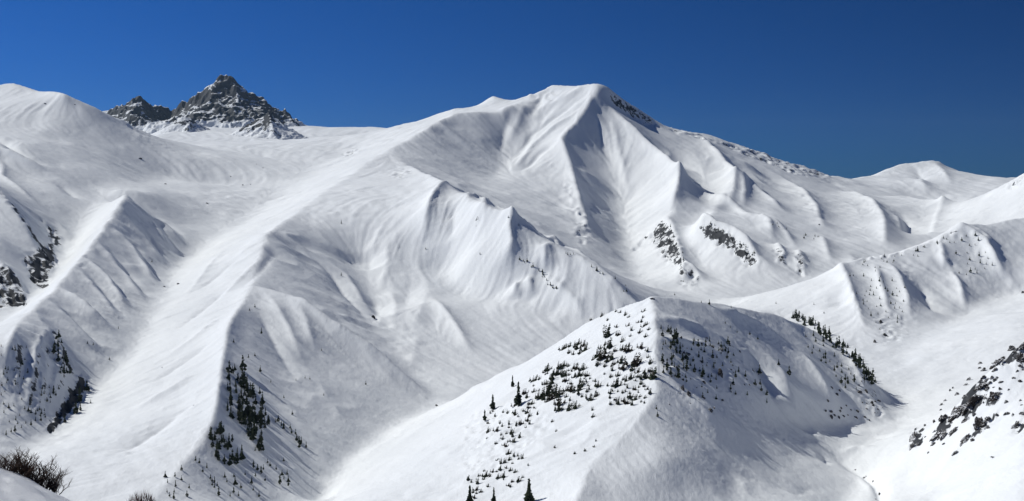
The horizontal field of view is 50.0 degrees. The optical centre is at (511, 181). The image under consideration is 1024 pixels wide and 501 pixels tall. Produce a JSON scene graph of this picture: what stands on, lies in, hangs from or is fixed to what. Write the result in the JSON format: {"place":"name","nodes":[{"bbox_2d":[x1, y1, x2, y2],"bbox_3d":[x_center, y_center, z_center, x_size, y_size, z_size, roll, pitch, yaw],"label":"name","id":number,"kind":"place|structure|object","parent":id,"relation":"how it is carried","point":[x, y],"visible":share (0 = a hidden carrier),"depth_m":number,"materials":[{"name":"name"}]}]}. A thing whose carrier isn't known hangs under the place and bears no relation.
{"place":"outdoors","nodes":[
{"label":"outdoors","id":0,"kind":"place"},
{"bbox_2d":[0,468,70,500],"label":"ground","id":1,"kind":"structure","parent":0,"point":[14,486],"depth_m":32.91,"materials":[{"name":"white snow"}]},
{"bbox_2d":[0,450,31,471],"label":"bare shrub","id":2,"kind":"object","parent":1,"relation":"on","point":[14,466],"visible":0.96,"depth_m":40.55,"materials":[{"name":"brown plant"}]},
{"bbox_2d":[0,448,39,474],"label":"bare shrub","id":3,"kind":"object","parent":1,"relation":"on","point":[21,471],"visible":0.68,"depth_m":41.10,"materials":[{"name":"brown plant"}]},
{"bbox_2d":[1,451,56,482],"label":"bare shrub","id":4,"kind":"object","parent":1,"relation":"on","point":[28,472],"visible":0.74,"depth_m":40.90,"materials":[{"name":"brown plant"}]},
{"bbox_2d":[10,459,69,488],"bbox_3d":[-17.819,11.026,41.422,2.375,1.193,1.948,0,0,33],"label":"bare shrub","id":5,"kind":"object","parent":1,"relation":"on","point":[48,479],"visible":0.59,"depth_m":41.41,"materials":[{"name":"brown plant"}]},
{"bbox_2d":[32,466,67,491],"bbox_3d":[-17.852,11.264,41.770,1.900,1.005,1.572,0,0,-27],"label":"bare shrub","id":6,"kind":"object","parent":1,"relation":"on","point":[55,484],"visible":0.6,"depth_m":41.58,"materials":[{"name":"brown plant"}]},
{"bbox_2d":[43,475,72,494],"bbox_3d":[-17.591,11.599,42.157,1.121,0.783,1.451,0,0,-42],"label":"bare shrub","id":7,"kind":"object","parent":1,"relation":"on","point":[55,490],"visible":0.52,"depth_m":41.93,"materials":[{"name":"brown plant"}]},
{"bbox_2d":[126,490,154,500],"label":"round shrub","id":8,"kind":"object","parent":1,"relation":"on","point":[137,497],"visible":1,"depth_m":40.03,"materials":[{"name":"brown plant"}]},
{"bbox_2d":[156,117,209,134],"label":"mountain","id":9,"kind":"structure","parent":0,"point":[187,125],"depth_m":5233.12,"materials":[{"name":"white snow"}]},
{"bbox_2d":[102,75,306,133],"bbox_3d":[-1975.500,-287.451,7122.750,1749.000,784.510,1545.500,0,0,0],"label":"mountain","id":10,"kind":"structure","parent":0,"point":[225,101],"depth_m":6876.83,"materials":[{"name":"grey stone"}]},
{"bbox_2d":[230,112,307,139],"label":"mountain","id":11,"kind":"structure","parent":0,"point":[267,126],"depth_m":4843.55,"materials":[{"name":"white snow"}]},
{"bbox_2d":[0,83,1023,500],"bbox_3d":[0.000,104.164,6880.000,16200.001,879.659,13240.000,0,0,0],"label":"terrain","id":12,"kind":"structure","parent":0,"point":[292,265],"depth_m":1480.06,"materials":[{"name":"white snow"}]},
{"bbox_2d":[65,350,68,362],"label":"conifer tree","id":13,"kind":"object","parent":12,"relation":"on","point":[67,359],"visible":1,"depth_m":1090.08,"materials":[{"name":"green plant"}]},
{"bbox_2d":[77,386,81,401],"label":"conifer tree","id":14,"kind":"object","parent":12,"relation":"on","point":[79,399],"visible":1,"depth_m":1037.78,"materials":[{"name":"green plant"}]},
{"bbox_2d":[214,441,219,456],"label":"conifer tree","id":15,"kind":"object","parent":12,"relation":"on","point":[216,452],"visible":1,"depth_m":813.08,"materials":[{"name":"green plant"}]},
{"bbox_2d":[217,422,222,434],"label":"conifer tree","id":16,"kind":"object","parent":12,"relation":"on","point":[219,428],"visible":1,"depth_m":846.72,"materials":[{"name":"green plant"}]},
{"bbox_2d":[226,362,232,372],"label":"conifer tree","id":17,"kind":"object","parent":12,"relation":"on","point":[229,368],"visible":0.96,"depth_m":989.14,"materials":[{"name":"green plant"}]},
{"bbox_2d":[227,454,232,465],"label":"conifer tree","id":18,"kind":"object","parent":12,"relation":"on","point":[229,462],"visible":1,"depth_m":813.51,"materials":[{"name":"green plant"}]},
{"bbox_2d":[233,453,239,464],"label":"conifer tree","id":19,"kind":"object","parent":12,"relation":"on","point":[236,460],"visible":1,"depth_m":820.71,"materials":[{"name":"green plant"}]},
{"bbox_2d":[237,410,245,424],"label":"conifer tree","id":20,"kind":"object","parent":12,"relation":"on","point":[241,419],"visible":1,"depth_m":898.32,"materials":[{"name":"green plant"}]},
{"bbox_2d":[239,449,245,460],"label":"conifer tree","id":21,"kind":"object","parent":12,"relation":"on","point":[242,456],"visible":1,"depth_m":833.68,"materials":[{"name":"green plant"}]},
{"bbox_2d":[239,355,246,370],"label":"conifer tree","id":22,"kind":"object","parent":12,"relation":"on","point":[243,364],"visible":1,"depth_m":1023.15,"materials":[{"name":"green plant"}]},
{"bbox_2d":[238,372,248,387],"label":"conifer tree","id":23,"kind":"object","parent":12,"relation":"on","point":[242,382],"visible":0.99,"depth_m":982.77,"materials":[{"name":"green plant"}]},
{"bbox_2d":[244,400,249,416],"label":"conifer tree","id":24,"kind":"object","parent":12,"relation":"on","point":[247,410],"visible":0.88,"depth_m":923.85,"materials":[{"name":"green plant"}]},
{"bbox_2d":[247,405,253,421],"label":"conifer tree","id":25,"kind":"object","parent":12,"relation":"on","point":[250,413],"visible":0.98,"depth_m":914.04,"materials":[{"name":"green plant"}]},
{"bbox_2d":[248,415,252,426],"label":"conifer tree","id":26,"kind":"object","parent":12,"relation":"on","point":[249,421],"visible":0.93,"depth_m":906.98,"materials":[{"name":"green plant"}]},
{"bbox_2d":[249,428,255,440],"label":"conifer tree","id":27,"kind":"object","parent":12,"relation":"on","point":[252,437],"visible":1,"depth_m":882.07,"materials":[{"name":"green plant"}]},
{"bbox_2d":[250,383,255,397],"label":"conifer tree","id":28,"kind":"object","parent":12,"relation":"on","point":[253,393],"visible":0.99,"depth_m":970.57,"materials":[{"name":"green plant"}]},
{"bbox_2d":[251,418,256,435],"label":"conifer tree","id":29,"kind":"object","parent":12,"relation":"on","point":[254,429],"visible":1,"depth_m":888.27,"materials":[{"name":"green plant"}]},
{"bbox_2d":[253,405,258,418],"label":"conifer tree","id":30,"kind":"object","parent":12,"relation":"on","point":[254,413],"visible":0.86,"depth_m":923.92,"materials":[{"name":"green plant"}]},
{"bbox_2d":[257,437,264,450],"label":"conifer tree","id":31,"kind":"object","parent":12,"relation":"on","point":[262,446],"visible":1,"depth_m":872.26,"materials":[{"name":"green plant"}]},
{"bbox_2d":[259,410,263,424],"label":"conifer tree","id":32,"kind":"object","parent":12,"relation":"on","point":[261,418],"visible":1,"depth_m":920.46,"materials":[{"name":"green plant"}]},
{"bbox_2d":[260,391,265,404],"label":"conifer tree","id":33,"kind":"object","parent":12,"relation":"on","point":[262,400],"visible":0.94,"depth_m":969.34,"materials":[{"name":"green plant"}]},
{"bbox_2d":[466,485,473,500],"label":"conifer tree","id":34,"kind":"object","parent":12,"relation":"on","point":[469,497],"visible":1,"depth_m":663.32,"materials":[{"name":"green plant"}]},
{"bbox_2d":[489,394,495,409],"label":"conifer tree","id":35,"kind":"object","parent":12,"relation":"on","point":[492,405],"visible":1,"depth_m":875.33,"materials":[{"name":"green plant"}]},
{"bbox_2d":[491,487,495,500],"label":"conifer tree","id":36,"kind":"object","parent":12,"relation":"on","point":[493,498],"visible":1,"depth_m":654.68,"materials":[{"name":"green plant"}]},
{"bbox_2d":[1,217,992,495],"bbox_3d":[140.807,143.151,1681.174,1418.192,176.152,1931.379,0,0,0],"label":"distant conifers","id":37,"kind":"object","parent":12,"relation":"on","point":[553,287],"visible":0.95,"depth_m":1026.15,"materials":[{"name":"green plant"}]},
{"bbox_2d":[514,381,521,405],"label":"conifer tree","id":38,"kind":"object","parent":12,"relation":"on","point":[518,399],"visible":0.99,"depth_m":842.56,"materials":[{"name":"green plant"}]},
{"bbox_2d":[523,478,534,500],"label":"conifer tree","id":39,"kind":"object","parent":12,"relation":"on","point":[528,495],"visible":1,"depth_m":638.99,"materials":[{"name":"green plant"}]},
{"bbox_2d":[539,387,547,397],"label":"dwarf pine","id":40,"kind":"object","parent":12,"relation":"on","point":[542,393],"visible":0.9,"depth_m":835.23,"materials":[{"name":"green plant"}]},
{"bbox_2d":[546,380,551,390],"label":"dwarf pine","id":41,"kind":"object","parent":12,"relation":"on","point":[548,384],"visible":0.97,"depth_m":843.61,"materials":[{"name":"green plant"}]},
{"bbox_2d":[547,384,561,396],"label":"dwarf pine","id":42,"kind":"object","parent":12,"relation":"on","point":[553,394],"visible":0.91,"depth_m":825.53,"materials":[{"name":"green plant"}]},
{"bbox_2d":[553,366,561,375],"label":"dwarf pine","id":43,"kind":"object","parent":12,"relation":"on","point":[556,372],"visible":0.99,"depth_m":878.13,"materials":[{"name":"green plant"}]},
{"bbox_2d":[553,397,561,405],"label":"dwarf pine","id":44,"kind":"object","parent":12,"relation":"on","point":[559,402],"visible":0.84,"depth_m":799.13,"materials":[{"name":"green plant"}]},
{"bbox_2d":[555,388,559,397],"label":"dwarf pine","id":45,"kind":"object","parent":12,"relation":"on","point":[557,395],"visible":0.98,"depth_m":818.50,"materials":[{"name":"green plant"}]},
{"bbox_2d":[554,404,563,410],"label":"dwarf pine","id":46,"kind":"object","parent":12,"relation":"on","point":[558,408],"visible":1,"depth_m":789.66,"materials":[{"name":"green plant"}]},
{"bbox_2d":[566,384,572,391],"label":"dwarf pine","id":47,"kind":"object","parent":12,"relation":"on","point":[570,389],"visible":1,"depth_m":820.26,"materials":[{"name":"green plant"}]},
{"bbox_2d":[566,401,572,410],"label":"dwarf pine","id":48,"kind":"object","parent":12,"relation":"on","point":[568,408],"visible":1,"depth_m":782.40,"materials":[{"name":"green plant"}]},
{"bbox_2d":[572,383,582,391],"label":"dwarf pine","id":49,"kind":"object","parent":12,"relation":"on","point":[581,385],"visible":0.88,"depth_m":815.96,"materials":[{"name":"green plant"}]},
{"bbox_2d":[574,368,583,376],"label":"dwarf pine","id":50,"kind":"object","parent":12,"relation":"on","point":[578,374],"visible":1,"depth_m":844.72,"materials":[{"name":"green plant"}]},
{"bbox_2d":[577,363,586,370],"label":"dwarf pine","id":51,"kind":"object","parent":12,"relation":"on","point":[583,367],"visible":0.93,"depth_m":854.72,"materials":[{"name":"green plant"}]},
{"bbox_2d":[579,342,587,351],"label":"dwarf pine","id":52,"kind":"object","parent":12,"relation":"on","point":[585,348],"visible":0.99,"depth_m":906.82,"materials":[{"name":"green plant"}]},
{"bbox_2d":[594,346,603,357],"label":"dwarf pine","id":53,"kind":"object","parent":12,"relation":"on","point":[596,354],"visible":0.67,"depth_m":871.83,"materials":[{"name":"green plant"}]},
{"bbox_2d":[598,350,609,359],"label":"dwarf pine","id":54,"kind":"object","parent":12,"relation":"on","point":[603,356],"visible":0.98,"depth_m":855.02,"materials":[{"name":"green plant"}]},
{"bbox_2d":[602,323,610,337],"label":"dwarf pine","id":55,"kind":"object","parent":12,"relation":"on","point":[606,334],"visible":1,"depth_m":909.58,"materials":[{"name":"green plant"}]},
{"bbox_2d":[606,338,612,348],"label":"dwarf pine","id":56,"kind":"object","parent":12,"relation":"on","point":[609,345],"visible":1,"depth_m":875.23,"materials":[{"name":"green plant"}]},
{"bbox_2d":[609,350,613,359],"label":"dwarf pine","id":57,"kind":"object","parent":12,"relation":"on","point":[611,357],"visible":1,"depth_m":847.04,"materials":[{"name":"green plant"}]},
{"bbox_2d":[612,378,622,387],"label":"dwarf pine","id":58,"kind":"object","parent":12,"relation":"on","point":[616,385],"visible":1,"depth_m":790.25,"materials":[{"name":"green plant"}]},
{"bbox_2d":[623,344,632,351],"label":"dwarf pine","id":59,"kind":"object","parent":12,"relation":"on","point":[628,350],"visible":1,"depth_m":846.87,"materials":[{"name":"green plant"}]},
{"bbox_2d":[623,352,640,366],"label":"dwarf pine","id":60,"kind":"object","parent":12,"relation":"on","point":[634,362],"visible":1,"depth_m":815.45,"materials":[{"name":"green plant"}]},
{"bbox_2d":[642,366,656,379],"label":"dwarf pine","id":61,"kind":"object","parent":12,"relation":"on","point":[653,376],"visible":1,"depth_m":784.77,"materials":[{"name":"green plant"}]},
{"bbox_2d":[672,329,676,339],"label":"conifer tree","id":62,"kind":"object","parent":12,"relation":"on","point":[675,336],"visible":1,"depth_m":849.64,"materials":[{"name":"green plant"}]},
{"bbox_2d":[684,359,689,370],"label":"conifer tree","id":63,"kind":"object","parent":12,"relation":"on","point":[686,366],"visible":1,"depth_m":821.51,"materials":[{"name":"green plant"}]},
{"bbox_2d":[718,368,722,377],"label":"conifer tree","id":64,"kind":"object","parent":12,"relation":"on","point":[720,373],"visible":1,"depth_m":846.27,"materials":[{"name":"green plant"}]},
{"bbox_2d":[909,430,917,441],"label":"rock outcrop","id":65,"kind":"object","parent":12,"relation":"on","point":[913,436],"visible":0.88,"depth_m":828.31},
{"bbox_2d":[929,430,941,441],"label":"rock outcrop","id":66,"kind":"object","parent":12,"relation":"on","point":[934,436],"visible":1,"depth_m":774.26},
{"bbox_2d":[938,414,947,423],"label":"rock outcrop","id":67,"kind":"object","parent":12,"relation":"on","point":[942,418],"visible":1,"depth_m":790.58,"materials":[{"name":"grey stone"}]},
{"bbox_2d":[939,431,946,440],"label":"rock outcrop","id":68,"kind":"object","parent":12,"relation":"on","point":[942,434],"visible":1,"depth_m":767.77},
{"bbox_2d":[947,404,964,421],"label":"rock outcrop","id":69,"kind":"object","parent":12,"relation":"on","point":[955,412],"visible":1,"depth_m":778.29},
{"bbox_2d":[960,434,969,441],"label":"rock outcrop","id":70,"kind":"object","parent":12,"relation":"on","point":[964,437],"visible":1,"depth_m":742.34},
{"bbox_2d":[960,394,981,415],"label":"rock outcrop","id":71,"kind":"object","parent":12,"relation":"on","point":[972,401],"visible":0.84,"depth_m":770.75,"materials":[{"name":"black stone"}]},
{"bbox_2d":[973,416,985,430],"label":"rock outcrop","id":72,"kind":"object","parent":12,"relation":"on","point":[980,423],"visible":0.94,"depth_m":741.76,"materials":[{"name":"grey stone"}]},
{"bbox_2d":[973,382,987,390],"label":"rock outcrop","id":73,"kind":"object","parent":12,"relation":"on","point":[981,386],"visible":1,"depth_m":778.06,"materials":[{"name":"grey stone"}]},
{"bbox_2d":[989,391,997,401],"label":"rock outcrop","id":74,"kind":"object","parent":12,"relation":"on","point":[992,396],"visible":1,"depth_m":759.17,"materials":[{"name":"grey stone"}]},
{"bbox_2d":[989,358,1002,369],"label":"rock outcrop","id":75,"kind":"object","parent":12,"relation":"on","point":[996,362],"visible":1,"depth_m":787.27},
{"bbox_2d":[1007,345,1014,350],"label":"rock outcrop","id":76,"kind":"object","parent":12,"relation":"on","point":[1011,347],"visible":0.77,"depth_m":1210.46,"materials":[{"name":"grey stone"}]},
{"bbox_2d":[1011,421,1018,428],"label":"rock outcrop","id":77,"kind":"object","parent":12,"relation":"on","point":[1016,424],"visible":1,"depth_m":716.56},
{"bbox_2d":[1015,353,1023,361],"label":"rock outcrop","id":78,"kind":"object","parent":12,"relation":"on","point":[1019,357],"visible":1,"depth_m":777.11,"materials":[{"name":"grey stone"}]},
{"bbox_2d":[1015,343,1023,350],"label":"rock outcrop","id":79,"kind":"object","parent":12,"relation":"on","point":[1020,347],"visible":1,"depth_m":784.85,"materials":[{"name":"grey stone"}]},
{"bbox_2d":[0,0,1023,178],"label":"sky","id":80,"kind":"structure","parent":0,"point":[850,89],"materials":[{"name":"blue"}]}
]}

